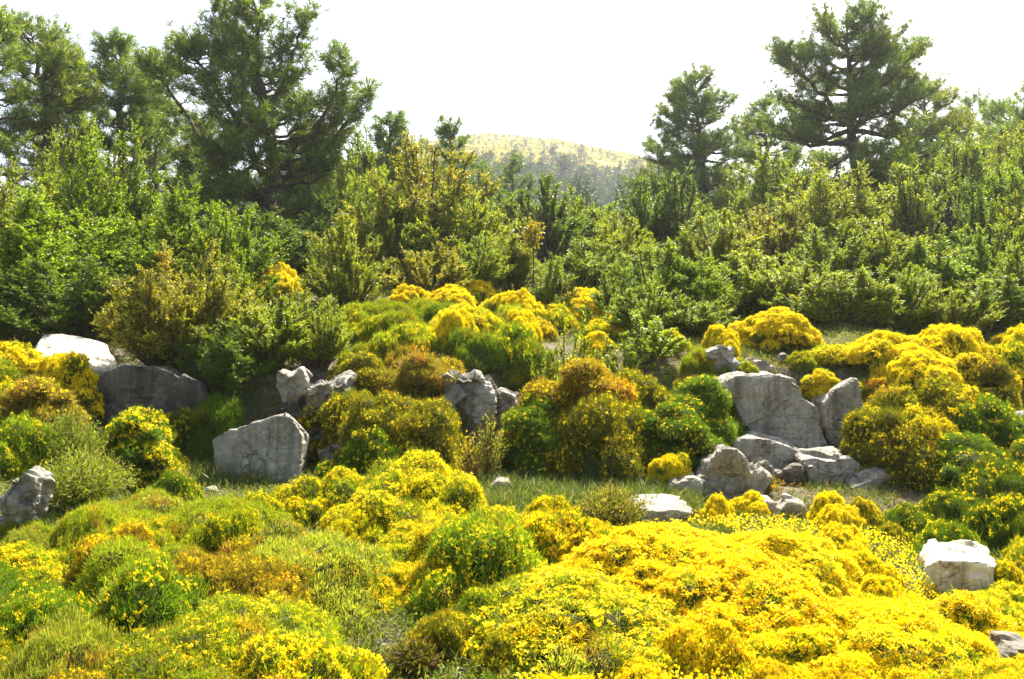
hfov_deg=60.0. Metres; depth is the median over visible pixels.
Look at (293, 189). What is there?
pine tree
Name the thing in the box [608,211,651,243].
box bush
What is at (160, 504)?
broom shrub
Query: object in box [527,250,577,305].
column bush
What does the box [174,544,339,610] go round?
broom shrub
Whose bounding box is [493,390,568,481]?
broom shrub
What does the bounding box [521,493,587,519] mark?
broom shrub
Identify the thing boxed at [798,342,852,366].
broom shrub
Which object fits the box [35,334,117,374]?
boulder
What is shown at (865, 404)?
broom shrub
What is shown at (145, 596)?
broom shrub
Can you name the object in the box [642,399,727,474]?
broom shrub
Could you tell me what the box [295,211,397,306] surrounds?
box bush
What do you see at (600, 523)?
broom shrub
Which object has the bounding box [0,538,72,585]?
broom shrub
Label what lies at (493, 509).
broom shrub
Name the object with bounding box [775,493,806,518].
stone
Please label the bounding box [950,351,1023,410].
broom shrub
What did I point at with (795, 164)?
leafy bush
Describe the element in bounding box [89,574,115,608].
dry tuft
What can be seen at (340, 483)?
broom shrub
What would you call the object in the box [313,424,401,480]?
broom shrub
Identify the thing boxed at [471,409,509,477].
dry tuft
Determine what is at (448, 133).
pine tree
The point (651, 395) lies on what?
broom shrub
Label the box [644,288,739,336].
box bush
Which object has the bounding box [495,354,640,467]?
broom shrub
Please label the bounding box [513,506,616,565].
broom shrub
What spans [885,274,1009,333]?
box bush
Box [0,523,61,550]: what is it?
broom shrub
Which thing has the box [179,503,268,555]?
broom shrub
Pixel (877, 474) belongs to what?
boulder
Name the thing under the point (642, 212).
column bush
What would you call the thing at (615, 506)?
dry tuft
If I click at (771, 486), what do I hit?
dry tuft
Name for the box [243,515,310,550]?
feathery shrub
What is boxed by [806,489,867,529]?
broom shrub
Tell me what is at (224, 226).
box bush
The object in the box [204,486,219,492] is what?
boulder
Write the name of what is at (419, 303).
broom shrub
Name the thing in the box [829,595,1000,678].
broom shrub
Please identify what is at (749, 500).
broom shrub
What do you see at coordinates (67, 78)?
pine tree
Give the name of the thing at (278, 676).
broom shrub
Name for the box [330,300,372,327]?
broom shrub
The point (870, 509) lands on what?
broom shrub
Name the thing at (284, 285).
broom shrub
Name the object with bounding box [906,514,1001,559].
broom shrub
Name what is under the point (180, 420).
broom shrub
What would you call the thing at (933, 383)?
broom shrub
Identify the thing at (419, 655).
dry tuft
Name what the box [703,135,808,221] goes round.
leafy bush
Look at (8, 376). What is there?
broom shrub
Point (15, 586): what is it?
broom shrub
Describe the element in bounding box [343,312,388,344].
broom shrub
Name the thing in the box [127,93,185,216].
pine tree
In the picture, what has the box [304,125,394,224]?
leafy bush
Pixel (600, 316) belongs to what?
broom shrub
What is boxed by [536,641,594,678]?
dry tuft
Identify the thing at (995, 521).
broom shrub
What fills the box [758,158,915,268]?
leafy bush
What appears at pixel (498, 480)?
stone
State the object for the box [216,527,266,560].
broom shrub
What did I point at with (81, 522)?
broom shrub
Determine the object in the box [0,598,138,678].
broom shrub
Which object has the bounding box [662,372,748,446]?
broom shrub
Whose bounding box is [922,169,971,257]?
column bush
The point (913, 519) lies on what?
broom shrub
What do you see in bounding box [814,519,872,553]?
broom shrub
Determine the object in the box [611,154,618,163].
pine
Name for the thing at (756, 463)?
boulder
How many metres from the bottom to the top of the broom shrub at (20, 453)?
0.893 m
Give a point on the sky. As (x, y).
(593, 73)
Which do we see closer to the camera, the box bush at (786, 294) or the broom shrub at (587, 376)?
the broom shrub at (587, 376)
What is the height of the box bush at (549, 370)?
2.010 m
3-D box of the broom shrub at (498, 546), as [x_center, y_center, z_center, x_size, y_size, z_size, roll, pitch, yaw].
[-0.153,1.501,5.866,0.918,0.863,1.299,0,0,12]
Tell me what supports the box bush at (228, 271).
on the ground at (318, 373)
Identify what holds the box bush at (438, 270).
on the ground at (318, 373)
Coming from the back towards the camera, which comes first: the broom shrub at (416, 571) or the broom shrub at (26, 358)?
the broom shrub at (26, 358)
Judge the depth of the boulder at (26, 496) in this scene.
7.34 m
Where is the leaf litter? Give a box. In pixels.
[642,341,929,538]
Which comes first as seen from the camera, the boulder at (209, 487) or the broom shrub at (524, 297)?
the boulder at (209, 487)
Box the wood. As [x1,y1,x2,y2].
[143,143,751,231]
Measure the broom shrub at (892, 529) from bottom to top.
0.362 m
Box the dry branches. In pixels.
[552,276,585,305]
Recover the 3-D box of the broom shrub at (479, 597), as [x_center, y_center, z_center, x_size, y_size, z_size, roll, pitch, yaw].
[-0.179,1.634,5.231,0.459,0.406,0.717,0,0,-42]
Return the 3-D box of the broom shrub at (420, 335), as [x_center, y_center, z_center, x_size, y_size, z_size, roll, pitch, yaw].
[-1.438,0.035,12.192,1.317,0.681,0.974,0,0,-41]
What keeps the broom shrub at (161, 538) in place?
on the ground at (318, 373)
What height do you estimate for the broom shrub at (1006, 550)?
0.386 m
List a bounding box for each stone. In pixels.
[489,477,511,490]
[744,357,758,361]
[751,359,771,370]
[761,494,776,517]
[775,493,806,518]
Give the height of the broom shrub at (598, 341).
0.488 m
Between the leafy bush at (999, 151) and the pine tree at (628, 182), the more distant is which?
the pine tree at (628, 182)
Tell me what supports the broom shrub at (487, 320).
on the ground at (318, 373)
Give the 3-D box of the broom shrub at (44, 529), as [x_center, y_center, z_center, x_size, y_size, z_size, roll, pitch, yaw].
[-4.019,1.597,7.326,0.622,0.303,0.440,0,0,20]
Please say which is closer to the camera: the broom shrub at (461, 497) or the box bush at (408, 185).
the broom shrub at (461, 497)
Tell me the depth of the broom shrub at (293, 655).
4.27 m
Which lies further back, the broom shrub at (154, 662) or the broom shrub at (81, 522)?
the broom shrub at (81, 522)
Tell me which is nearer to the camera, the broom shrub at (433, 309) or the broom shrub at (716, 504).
the broom shrub at (716, 504)
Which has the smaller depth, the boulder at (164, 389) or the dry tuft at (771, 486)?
the dry tuft at (771, 486)
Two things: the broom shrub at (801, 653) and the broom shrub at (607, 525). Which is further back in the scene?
the broom shrub at (607, 525)
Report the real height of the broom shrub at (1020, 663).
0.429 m
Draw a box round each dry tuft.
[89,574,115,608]
[387,635,446,675]
[452,431,485,478]
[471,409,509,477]
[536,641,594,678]
[573,481,650,526]
[764,475,783,494]
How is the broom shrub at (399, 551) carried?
on the ground at (318, 373)
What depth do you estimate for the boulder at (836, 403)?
10.90 m
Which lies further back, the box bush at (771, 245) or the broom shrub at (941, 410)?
the box bush at (771, 245)
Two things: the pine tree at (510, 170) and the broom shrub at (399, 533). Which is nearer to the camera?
the broom shrub at (399, 533)
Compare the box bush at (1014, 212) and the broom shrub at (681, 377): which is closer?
the broom shrub at (681, 377)
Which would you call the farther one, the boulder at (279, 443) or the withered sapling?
the withered sapling
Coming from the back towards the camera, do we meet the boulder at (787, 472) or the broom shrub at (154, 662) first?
the boulder at (787, 472)
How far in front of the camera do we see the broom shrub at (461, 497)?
7.40 m
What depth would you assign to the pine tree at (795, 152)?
38.86 m
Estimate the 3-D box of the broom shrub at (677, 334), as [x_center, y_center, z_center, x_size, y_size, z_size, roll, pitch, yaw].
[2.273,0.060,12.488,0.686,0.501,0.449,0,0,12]
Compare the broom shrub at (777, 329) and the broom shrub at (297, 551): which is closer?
the broom shrub at (297, 551)
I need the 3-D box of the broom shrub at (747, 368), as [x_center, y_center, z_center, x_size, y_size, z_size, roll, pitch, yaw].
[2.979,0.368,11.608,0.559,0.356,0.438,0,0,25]
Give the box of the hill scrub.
[346,132,660,181]
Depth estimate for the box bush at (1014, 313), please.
13.98 m
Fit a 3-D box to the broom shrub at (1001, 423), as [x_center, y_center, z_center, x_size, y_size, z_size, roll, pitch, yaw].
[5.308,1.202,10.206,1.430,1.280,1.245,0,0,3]
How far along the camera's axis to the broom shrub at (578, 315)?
14.84 m
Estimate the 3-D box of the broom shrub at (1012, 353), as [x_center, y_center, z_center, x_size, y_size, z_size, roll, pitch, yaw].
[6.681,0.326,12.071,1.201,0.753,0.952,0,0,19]
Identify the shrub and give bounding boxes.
[0,336,45,378]
[0,353,25,393]
[0,372,96,439]
[0,409,73,482]
[0,518,55,540]
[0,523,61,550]
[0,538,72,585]
[0,557,20,577]
[0,563,20,596]
[0,575,69,602]
[0,577,103,668]
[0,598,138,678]
[0,623,23,673]
[30,405,112,466]
[33,442,139,508]
[34,347,104,418]
[43,663,116,678]
[47,497,126,572]
[62,517,159,588]
[70,494,131,512]
[70,532,173,607]
[74,549,212,655]
[96,402,191,490]
[98,606,306,678]
[103,516,177,550]
[114,485,173,506]
[123,508,175,522]
[125,492,191,516]
[128,469,205,503]
[145,513,185,539]
[146,584,350,675]
[158,540,213,561]
[159,492,294,541]
[159,662,246,678]
[163,403,202,457]
[168,543,218,570]
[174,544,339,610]
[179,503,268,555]
[180,389,248,465]
[190,619,391,678]
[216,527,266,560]
[227,666,342,678]
[242,488,298,521]
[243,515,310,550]
[247,526,398,636]
[252,261,309,304]
[267,520,307,536]
[270,473,328,530]
[295,385,373,464]
[309,539,395,588]
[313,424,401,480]
[316,487,426,534]
[320,464,374,513]
[322,507,388,545]
[324,655,380,678]
[326,347,392,396]
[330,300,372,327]
[334,338,386,368]
[334,387,414,455]
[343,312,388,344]
[345,446,487,506]
[358,573,405,617]
[360,297,409,316]
[364,307,431,336]
[365,557,416,588]
[369,320,443,355]
[369,348,472,437]
[377,510,451,547]
[384,342,419,370]
[384,542,412,562]
[385,344,442,369]
[388,395,474,472]
[389,283,432,305]
[397,550,488,613]
[398,492,428,509]
[402,602,479,664]
[406,295,440,313]
[407,506,554,619]
[407,511,467,562]
[412,506,440,520]
[414,301,453,324]
[421,474,490,516]
[424,306,481,349]
[429,301,505,334]
[430,284,477,306]
[437,565,689,678]
[439,355,468,373]
[440,324,512,374]
[440,585,503,638]
[464,278,502,303]
[467,626,522,678]
[475,504,523,527]
[476,287,546,320]
[492,319,551,370]
[493,302,536,319]
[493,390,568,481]
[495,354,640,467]
[500,307,542,343]
[500,356,538,394]
[501,563,611,595]
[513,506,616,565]
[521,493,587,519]
[535,669,595,678]
[536,313,558,341]
[538,390,658,482]
[540,300,580,331]
[549,557,602,572]
[551,287,602,321]
[555,518,732,593]
[570,300,606,324]
[578,328,618,356]
[580,313,634,340]
[581,516,606,531]
[583,300,646,325]
[587,519,620,528]
[603,365,673,414]
[608,643,666,678]
[614,404,675,472]
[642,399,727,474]
[642,546,855,651]
[645,450,692,492]
[645,607,762,678]
[656,519,762,553]
[659,327,694,353]
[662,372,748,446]
[672,372,699,392]
[678,344,716,375]
[699,492,735,526]
[701,321,740,357]
[717,527,863,599]
[720,404,748,430]
[721,357,759,374]
[721,623,883,678]
[726,306,826,353]
[729,489,771,516]
[744,656,794,678]
[782,349,820,373]
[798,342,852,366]
[799,367,840,401]
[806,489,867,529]
[810,662,871,678]
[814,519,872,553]
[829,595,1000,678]
[836,382,923,454]
[838,401,907,467]
[839,329,926,366]
[840,546,903,589]
[846,423,946,492]
[848,495,883,531]
[849,570,925,600]
[851,588,902,604]
[856,397,876,412]
[857,377,868,401]
[862,375,892,400]
[868,341,965,389]
[868,519,914,545]
[878,500,935,534]
[885,373,970,417]
[891,584,1023,636]
[898,403,959,459]
[901,381,982,427]
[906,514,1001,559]
[909,653,1023,678]
[915,322,997,361]
[915,428,1004,496]
[917,486,984,523]
[940,389,1023,450]
[946,455,1023,512]
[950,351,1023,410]
[954,491,1023,554]
[977,587,1023,616]
[977,624,1023,640]
[981,578,1023,607]
[987,323,1023,346]
[989,338,1023,391]
[993,436,1023,479]
[994,556,1023,586]
[999,540,1020,558]
[1002,530,1023,570]
[1011,653,1023,662]
[1016,659,1023,669]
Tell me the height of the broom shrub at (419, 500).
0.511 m
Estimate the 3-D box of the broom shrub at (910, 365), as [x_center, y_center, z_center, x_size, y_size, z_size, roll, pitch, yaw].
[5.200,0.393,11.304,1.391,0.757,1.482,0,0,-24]
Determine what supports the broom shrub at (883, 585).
on the ground at (318, 373)
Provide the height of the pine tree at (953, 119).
7.720 m
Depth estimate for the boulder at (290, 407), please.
10.90 m
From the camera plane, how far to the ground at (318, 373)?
11.37 m
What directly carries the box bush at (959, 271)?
on the ground at (318, 373)
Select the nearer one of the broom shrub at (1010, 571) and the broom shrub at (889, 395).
the broom shrub at (1010, 571)
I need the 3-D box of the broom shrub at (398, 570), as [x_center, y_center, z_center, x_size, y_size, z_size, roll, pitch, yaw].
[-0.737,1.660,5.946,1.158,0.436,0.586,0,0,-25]
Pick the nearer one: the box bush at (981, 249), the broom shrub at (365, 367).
the broom shrub at (365, 367)
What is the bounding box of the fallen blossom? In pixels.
[514,509,1009,678]
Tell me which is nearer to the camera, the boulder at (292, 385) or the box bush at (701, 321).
the boulder at (292, 385)
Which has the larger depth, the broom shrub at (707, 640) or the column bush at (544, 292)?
the column bush at (544, 292)
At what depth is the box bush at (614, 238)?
19.62 m
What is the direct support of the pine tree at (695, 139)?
on the ground at (318, 373)
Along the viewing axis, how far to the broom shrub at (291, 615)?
4.69 m
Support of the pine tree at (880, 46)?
on the ground at (318, 373)
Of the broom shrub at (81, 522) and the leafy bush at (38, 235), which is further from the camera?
the leafy bush at (38, 235)
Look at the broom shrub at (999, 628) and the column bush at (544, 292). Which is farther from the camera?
the column bush at (544, 292)
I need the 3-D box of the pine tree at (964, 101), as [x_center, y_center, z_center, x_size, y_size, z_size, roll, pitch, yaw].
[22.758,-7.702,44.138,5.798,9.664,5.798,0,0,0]
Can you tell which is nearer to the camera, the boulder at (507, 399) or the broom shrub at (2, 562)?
the broom shrub at (2, 562)
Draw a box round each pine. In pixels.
[540,149,546,158]
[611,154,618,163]
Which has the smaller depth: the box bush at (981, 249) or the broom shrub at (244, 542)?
the broom shrub at (244, 542)
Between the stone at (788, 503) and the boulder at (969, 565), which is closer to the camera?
the boulder at (969, 565)
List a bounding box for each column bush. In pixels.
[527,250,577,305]
[613,172,674,270]
[649,158,715,255]
[878,161,955,255]
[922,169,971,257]
[950,179,1005,270]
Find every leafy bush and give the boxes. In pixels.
[0,156,62,268]
[0,173,192,333]
[0,251,164,345]
[15,124,114,230]
[23,109,169,274]
[88,237,268,369]
[106,171,290,299]
[151,205,281,249]
[202,203,348,276]
[282,183,381,266]
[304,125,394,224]
[332,122,406,204]
[372,125,454,207]
[629,157,721,235]
[688,184,765,251]
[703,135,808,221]
[742,178,835,249]
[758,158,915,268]
[787,156,845,184]
[833,184,892,228]
[881,123,1001,225]
[928,117,1023,183]
[951,147,1023,255]
[963,131,1023,202]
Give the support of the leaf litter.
on the ground at (318, 373)
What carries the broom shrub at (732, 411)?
on the ground at (318, 373)
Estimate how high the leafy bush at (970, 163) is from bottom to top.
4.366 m
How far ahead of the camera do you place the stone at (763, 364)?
11.61 m
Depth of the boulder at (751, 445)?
10.19 m
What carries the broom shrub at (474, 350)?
on the ground at (318, 373)
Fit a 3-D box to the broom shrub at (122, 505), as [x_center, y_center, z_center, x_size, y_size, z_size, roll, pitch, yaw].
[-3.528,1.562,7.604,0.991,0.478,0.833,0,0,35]
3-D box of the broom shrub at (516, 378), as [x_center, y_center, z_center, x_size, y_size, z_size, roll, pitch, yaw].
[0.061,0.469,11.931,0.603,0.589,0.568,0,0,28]
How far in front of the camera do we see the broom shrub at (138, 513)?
7.21 m
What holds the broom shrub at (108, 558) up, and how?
on the ground at (318, 373)
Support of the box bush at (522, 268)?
on the ground at (318, 373)
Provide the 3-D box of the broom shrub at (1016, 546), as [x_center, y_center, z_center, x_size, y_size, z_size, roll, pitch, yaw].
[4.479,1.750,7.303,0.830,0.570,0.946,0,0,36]
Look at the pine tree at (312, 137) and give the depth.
23.49 m
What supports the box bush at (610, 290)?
on the ground at (318, 373)
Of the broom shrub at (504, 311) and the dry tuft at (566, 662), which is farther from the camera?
the broom shrub at (504, 311)
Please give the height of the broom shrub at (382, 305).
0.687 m
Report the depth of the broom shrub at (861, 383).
11.06 m
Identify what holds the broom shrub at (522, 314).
on the ground at (318, 373)
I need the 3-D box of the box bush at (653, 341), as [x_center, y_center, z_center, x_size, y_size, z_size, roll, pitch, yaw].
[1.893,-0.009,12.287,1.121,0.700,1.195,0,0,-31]
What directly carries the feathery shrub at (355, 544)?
on the ground at (318, 373)
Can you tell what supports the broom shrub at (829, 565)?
on the ground at (318, 373)
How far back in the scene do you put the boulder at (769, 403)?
10.76 m
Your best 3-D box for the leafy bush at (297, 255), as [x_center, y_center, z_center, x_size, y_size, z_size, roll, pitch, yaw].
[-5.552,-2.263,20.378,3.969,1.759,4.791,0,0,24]
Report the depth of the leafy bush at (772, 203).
24.82 m
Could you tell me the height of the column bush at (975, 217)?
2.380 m
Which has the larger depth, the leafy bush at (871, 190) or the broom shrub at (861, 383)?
the leafy bush at (871, 190)
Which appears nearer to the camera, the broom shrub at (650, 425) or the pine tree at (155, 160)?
the broom shrub at (650, 425)
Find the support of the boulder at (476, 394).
on the ground at (318, 373)
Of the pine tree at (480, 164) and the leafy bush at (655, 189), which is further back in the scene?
the pine tree at (480, 164)
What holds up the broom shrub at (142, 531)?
on the ground at (318, 373)
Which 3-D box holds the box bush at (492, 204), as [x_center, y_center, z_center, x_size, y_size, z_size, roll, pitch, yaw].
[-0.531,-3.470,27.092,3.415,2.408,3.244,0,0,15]
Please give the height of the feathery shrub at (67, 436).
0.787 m
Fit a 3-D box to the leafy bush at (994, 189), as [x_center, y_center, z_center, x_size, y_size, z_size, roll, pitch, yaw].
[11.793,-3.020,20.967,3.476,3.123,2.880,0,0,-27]
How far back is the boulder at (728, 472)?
9.12 m
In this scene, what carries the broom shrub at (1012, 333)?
on the ground at (318, 373)
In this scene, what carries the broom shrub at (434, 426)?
on the ground at (318, 373)
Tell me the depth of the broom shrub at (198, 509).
7.16 m
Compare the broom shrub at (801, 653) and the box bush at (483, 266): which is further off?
the box bush at (483, 266)
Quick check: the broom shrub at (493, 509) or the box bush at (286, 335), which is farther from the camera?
the box bush at (286, 335)
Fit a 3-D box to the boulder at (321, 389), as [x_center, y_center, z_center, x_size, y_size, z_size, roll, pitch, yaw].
[-2.228,0.955,11.018,0.772,1.154,0.804,0,0,0]
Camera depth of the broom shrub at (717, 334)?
12.17 m
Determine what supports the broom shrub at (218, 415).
on the ground at (318, 373)
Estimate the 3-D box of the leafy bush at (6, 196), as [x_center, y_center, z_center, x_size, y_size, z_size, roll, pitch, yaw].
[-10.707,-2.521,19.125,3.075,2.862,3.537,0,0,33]
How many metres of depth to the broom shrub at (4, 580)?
5.73 m
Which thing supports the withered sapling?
on the ground at (318, 373)
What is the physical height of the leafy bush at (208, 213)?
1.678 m
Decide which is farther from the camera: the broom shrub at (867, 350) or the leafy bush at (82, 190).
the leafy bush at (82, 190)
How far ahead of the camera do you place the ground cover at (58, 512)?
8.41 m
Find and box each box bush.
[155,319,289,396]
[166,252,268,335]
[181,199,281,303]
[190,287,316,363]
[293,294,355,368]
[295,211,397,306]
[305,128,516,276]
[336,181,431,284]
[379,235,471,291]
[403,184,523,268]
[447,234,516,285]
[459,185,545,225]
[469,230,551,291]
[495,172,599,261]
[530,235,635,292]
[530,299,599,381]
[557,184,625,254]
[572,268,648,319]
[580,209,661,271]
[595,239,703,303]
[596,332,656,374]
[602,279,694,335]
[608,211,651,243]
[616,313,690,363]
[644,251,748,317]
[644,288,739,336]
[652,207,779,275]
[689,246,801,314]
[712,203,835,271]
[736,257,865,322]
[767,221,892,288]
[793,266,910,327]
[831,215,961,288]
[842,262,951,334]
[876,233,979,302]
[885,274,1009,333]
[927,221,1023,293]
[948,273,1023,334]
[953,189,1023,256]
[970,243,1023,305]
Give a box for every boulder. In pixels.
[0,466,56,528]
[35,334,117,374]
[93,364,210,426]
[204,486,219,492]
[212,412,308,482]
[276,366,312,402]
[280,395,304,428]
[302,370,356,457]
[317,443,342,465]
[441,369,497,448]
[493,387,519,442]
[629,493,692,523]
[666,472,702,499]
[695,444,771,499]
[705,345,742,373]
[715,370,827,448]
[732,430,801,475]
[750,457,774,481]
[773,462,803,483]
[774,352,789,362]
[794,446,861,484]
[810,377,863,448]
[844,466,893,490]
[918,539,996,594]
[988,630,1023,658]
[1014,411,1023,420]
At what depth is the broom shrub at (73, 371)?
10.52 m
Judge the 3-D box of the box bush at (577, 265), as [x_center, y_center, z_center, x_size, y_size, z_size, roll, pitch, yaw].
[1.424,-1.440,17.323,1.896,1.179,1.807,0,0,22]
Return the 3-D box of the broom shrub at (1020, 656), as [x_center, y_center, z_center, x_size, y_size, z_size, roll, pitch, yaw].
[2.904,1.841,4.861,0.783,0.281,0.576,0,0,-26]
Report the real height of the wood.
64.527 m
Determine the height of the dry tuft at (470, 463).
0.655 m
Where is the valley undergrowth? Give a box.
[247,161,698,225]
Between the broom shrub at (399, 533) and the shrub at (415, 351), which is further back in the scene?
the shrub at (415, 351)
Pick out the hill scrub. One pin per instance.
(495, 146)
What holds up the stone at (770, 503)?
on the ground at (318, 373)
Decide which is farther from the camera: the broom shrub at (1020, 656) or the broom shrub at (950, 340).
the broom shrub at (950, 340)
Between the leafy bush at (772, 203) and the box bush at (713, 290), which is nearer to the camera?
the box bush at (713, 290)
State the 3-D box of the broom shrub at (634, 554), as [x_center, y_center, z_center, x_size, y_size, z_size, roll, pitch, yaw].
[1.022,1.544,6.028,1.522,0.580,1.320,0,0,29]
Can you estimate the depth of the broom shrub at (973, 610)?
5.41 m
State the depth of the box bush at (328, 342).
11.68 m
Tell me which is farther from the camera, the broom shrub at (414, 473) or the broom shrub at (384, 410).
the broom shrub at (384, 410)
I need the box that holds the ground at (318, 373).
[0,261,1023,678]
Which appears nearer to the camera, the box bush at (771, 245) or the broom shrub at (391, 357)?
the broom shrub at (391, 357)
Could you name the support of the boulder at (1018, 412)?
on the ground at (318, 373)
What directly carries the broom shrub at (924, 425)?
on the ground at (318, 373)
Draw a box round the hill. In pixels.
[376,135,657,198]
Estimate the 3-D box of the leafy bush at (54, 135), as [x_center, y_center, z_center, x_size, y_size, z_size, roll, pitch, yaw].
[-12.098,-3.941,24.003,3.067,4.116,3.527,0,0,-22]
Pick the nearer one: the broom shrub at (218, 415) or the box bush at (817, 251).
the broom shrub at (218, 415)
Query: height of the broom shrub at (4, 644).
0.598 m
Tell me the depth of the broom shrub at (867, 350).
11.45 m
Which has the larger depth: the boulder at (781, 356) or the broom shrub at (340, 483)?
the boulder at (781, 356)
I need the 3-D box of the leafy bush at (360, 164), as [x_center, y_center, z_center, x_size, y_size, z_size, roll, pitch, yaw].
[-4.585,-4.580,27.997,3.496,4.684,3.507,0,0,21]
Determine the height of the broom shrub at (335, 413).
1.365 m
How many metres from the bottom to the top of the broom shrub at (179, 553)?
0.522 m
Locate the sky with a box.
[0,0,1023,194]
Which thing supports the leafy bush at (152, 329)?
on the ground at (318, 373)
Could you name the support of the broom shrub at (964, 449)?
on the ground at (318, 373)
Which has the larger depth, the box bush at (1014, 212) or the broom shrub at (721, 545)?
the box bush at (1014, 212)
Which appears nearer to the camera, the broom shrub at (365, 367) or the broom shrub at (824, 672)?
the broom shrub at (824, 672)
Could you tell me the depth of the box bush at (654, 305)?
13.47 m
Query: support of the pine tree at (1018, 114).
on the ground at (318, 373)
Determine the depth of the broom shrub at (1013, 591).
6.13 m
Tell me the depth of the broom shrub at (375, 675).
4.39 m
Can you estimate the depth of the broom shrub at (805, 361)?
11.68 m
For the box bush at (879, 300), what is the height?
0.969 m
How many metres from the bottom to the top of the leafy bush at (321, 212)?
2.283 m
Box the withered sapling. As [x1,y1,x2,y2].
[516,208,545,294]
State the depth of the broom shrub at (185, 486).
8.41 m
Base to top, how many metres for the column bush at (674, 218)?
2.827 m
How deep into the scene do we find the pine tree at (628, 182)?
45.52 m
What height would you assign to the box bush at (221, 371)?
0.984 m
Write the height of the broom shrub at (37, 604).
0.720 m
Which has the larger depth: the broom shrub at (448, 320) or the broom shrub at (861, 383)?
the broom shrub at (448, 320)
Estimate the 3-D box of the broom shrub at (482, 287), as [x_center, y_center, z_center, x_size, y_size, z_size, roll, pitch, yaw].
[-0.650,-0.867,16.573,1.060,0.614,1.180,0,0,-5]
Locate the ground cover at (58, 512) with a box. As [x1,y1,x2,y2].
[0,250,1023,678]
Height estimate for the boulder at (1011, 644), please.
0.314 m
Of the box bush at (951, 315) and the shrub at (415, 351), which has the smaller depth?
the shrub at (415, 351)
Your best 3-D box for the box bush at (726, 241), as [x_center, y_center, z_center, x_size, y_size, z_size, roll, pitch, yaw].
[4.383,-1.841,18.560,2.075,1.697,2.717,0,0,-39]
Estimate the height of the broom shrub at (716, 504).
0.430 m
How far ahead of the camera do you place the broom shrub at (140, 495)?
7.89 m
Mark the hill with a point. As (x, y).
(601, 162)
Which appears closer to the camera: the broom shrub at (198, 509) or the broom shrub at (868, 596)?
the broom shrub at (868, 596)
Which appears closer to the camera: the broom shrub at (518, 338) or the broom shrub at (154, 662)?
the broom shrub at (154, 662)
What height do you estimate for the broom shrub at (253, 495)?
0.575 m
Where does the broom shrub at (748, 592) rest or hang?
on the ground at (318, 373)
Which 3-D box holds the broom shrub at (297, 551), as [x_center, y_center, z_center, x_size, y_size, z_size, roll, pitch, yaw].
[-1.333,1.590,5.903,1.647,0.723,1.332,0,0,28]
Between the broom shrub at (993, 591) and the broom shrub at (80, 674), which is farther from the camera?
the broom shrub at (993, 591)
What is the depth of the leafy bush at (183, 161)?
26.51 m
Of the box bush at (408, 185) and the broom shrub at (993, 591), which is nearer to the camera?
the broom shrub at (993, 591)
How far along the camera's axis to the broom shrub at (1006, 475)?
8.88 m
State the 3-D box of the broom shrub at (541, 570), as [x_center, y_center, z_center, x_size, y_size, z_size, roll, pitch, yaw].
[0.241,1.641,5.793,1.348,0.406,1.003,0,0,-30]
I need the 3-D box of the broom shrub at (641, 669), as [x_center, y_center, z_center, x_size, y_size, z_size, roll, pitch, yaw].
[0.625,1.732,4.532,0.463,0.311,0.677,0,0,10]
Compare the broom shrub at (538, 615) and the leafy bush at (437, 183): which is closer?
the broom shrub at (538, 615)
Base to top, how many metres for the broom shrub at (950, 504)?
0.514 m
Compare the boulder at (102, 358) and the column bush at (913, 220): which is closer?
the boulder at (102, 358)
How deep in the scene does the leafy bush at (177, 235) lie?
15.74 m
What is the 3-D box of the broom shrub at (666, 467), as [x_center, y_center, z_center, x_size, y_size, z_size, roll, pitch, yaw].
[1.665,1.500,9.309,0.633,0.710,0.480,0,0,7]
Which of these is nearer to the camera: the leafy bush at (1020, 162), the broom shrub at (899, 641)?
the broom shrub at (899, 641)
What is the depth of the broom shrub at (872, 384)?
11.02 m
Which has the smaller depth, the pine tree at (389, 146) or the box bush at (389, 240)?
the box bush at (389, 240)
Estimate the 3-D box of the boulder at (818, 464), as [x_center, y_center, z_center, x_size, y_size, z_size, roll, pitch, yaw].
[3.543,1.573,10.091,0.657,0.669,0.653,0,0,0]
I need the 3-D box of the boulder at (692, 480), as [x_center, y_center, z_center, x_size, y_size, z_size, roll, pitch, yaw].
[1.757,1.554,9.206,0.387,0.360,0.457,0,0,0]
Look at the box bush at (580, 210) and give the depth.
26.52 m
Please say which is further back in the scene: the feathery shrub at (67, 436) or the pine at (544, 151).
the pine at (544, 151)
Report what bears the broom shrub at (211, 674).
on the ground at (318, 373)
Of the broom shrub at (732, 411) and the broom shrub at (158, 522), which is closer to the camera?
the broom shrub at (158, 522)
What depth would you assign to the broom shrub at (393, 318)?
12.95 m
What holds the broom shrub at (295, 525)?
on the ground at (318, 373)
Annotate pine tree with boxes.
[0,3,56,210]
[0,6,107,188]
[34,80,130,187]
[83,24,180,185]
[124,0,384,228]
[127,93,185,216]
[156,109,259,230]
[276,121,353,235]
[353,105,417,184]
[426,110,476,208]
[463,155,496,213]
[490,148,540,214]
[618,134,685,224]
[636,58,760,209]
[713,91,808,196]
[739,0,964,215]
[888,68,985,192]
[949,84,1008,171]
[968,90,1022,172]
[978,80,1023,177]
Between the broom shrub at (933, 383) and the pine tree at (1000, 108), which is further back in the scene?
the pine tree at (1000, 108)
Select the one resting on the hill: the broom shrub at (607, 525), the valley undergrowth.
the valley undergrowth
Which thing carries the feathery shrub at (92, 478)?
on the ground at (318, 373)
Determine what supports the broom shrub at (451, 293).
on the ground at (318, 373)
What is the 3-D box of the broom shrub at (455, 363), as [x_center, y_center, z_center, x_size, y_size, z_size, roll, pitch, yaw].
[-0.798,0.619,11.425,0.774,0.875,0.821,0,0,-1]
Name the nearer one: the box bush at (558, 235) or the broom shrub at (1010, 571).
the broom shrub at (1010, 571)
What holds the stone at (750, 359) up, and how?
on the ground at (318, 373)

